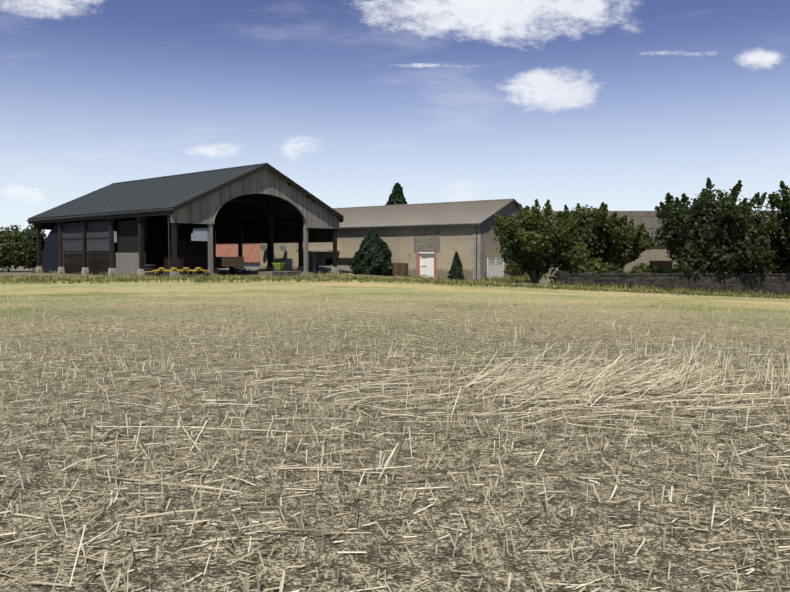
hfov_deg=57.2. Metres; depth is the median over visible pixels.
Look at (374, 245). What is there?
big conifer
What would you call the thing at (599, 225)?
tree
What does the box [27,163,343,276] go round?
hangar barn
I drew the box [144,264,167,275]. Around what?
tyre stack
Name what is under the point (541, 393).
stubble straw
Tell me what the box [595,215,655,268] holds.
tree
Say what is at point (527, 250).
tree
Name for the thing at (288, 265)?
ibc tank
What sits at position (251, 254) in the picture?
terracotta shed
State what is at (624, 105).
sky
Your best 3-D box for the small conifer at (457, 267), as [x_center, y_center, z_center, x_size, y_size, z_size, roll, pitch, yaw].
[4.300,-2.102,51.095,1.218,2.100,1.185,0,3,-1]
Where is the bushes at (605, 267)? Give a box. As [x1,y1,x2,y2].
[549,257,776,283]
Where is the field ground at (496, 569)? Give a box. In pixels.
[0,273,789,591]
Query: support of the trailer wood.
on the yard ground at (20, 271)
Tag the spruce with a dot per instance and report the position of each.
(396, 196)
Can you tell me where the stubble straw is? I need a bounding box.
[0,276,789,591]
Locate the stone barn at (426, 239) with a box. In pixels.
[260,199,531,282]
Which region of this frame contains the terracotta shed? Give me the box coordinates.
[216,243,259,266]
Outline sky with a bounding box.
[0,0,789,237]
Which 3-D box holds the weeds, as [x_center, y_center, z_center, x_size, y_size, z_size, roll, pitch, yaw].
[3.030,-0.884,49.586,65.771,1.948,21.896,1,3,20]
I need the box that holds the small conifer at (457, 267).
[447,252,464,280]
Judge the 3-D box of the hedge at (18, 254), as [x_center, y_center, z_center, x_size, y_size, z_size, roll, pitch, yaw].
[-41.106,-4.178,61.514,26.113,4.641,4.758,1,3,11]
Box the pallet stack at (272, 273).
[258,271,299,275]
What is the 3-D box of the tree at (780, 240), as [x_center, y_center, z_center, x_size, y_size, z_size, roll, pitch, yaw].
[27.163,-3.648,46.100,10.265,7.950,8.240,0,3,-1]
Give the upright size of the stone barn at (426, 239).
6.700 m
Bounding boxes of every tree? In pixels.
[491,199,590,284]
[560,202,631,263]
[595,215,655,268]
[649,177,785,275]
[748,180,789,273]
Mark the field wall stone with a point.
(766, 282)
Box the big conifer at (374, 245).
[348,230,392,275]
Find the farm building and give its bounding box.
[539,210,782,277]
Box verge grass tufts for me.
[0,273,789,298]
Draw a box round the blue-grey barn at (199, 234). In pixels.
[63,228,207,264]
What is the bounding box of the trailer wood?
[216,257,245,274]
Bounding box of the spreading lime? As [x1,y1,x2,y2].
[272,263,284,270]
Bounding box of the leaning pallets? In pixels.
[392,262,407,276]
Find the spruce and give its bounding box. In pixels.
[386,182,406,204]
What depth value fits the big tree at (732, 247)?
45.30 m
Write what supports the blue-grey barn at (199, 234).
on the yard ground at (20, 271)
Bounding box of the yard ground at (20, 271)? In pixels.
[0,265,552,284]
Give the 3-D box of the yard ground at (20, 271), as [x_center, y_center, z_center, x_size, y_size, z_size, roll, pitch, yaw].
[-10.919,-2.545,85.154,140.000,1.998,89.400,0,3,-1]
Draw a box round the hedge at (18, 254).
[0,224,46,271]
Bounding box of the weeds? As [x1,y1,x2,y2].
[30,267,789,296]
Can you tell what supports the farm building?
on the yard ground at (20, 271)
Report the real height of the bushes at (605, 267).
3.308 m
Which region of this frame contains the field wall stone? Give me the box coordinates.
[557,244,789,295]
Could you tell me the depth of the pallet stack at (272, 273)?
48.26 m
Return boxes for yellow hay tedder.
[137,267,210,276]
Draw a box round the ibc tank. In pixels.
[274,258,292,270]

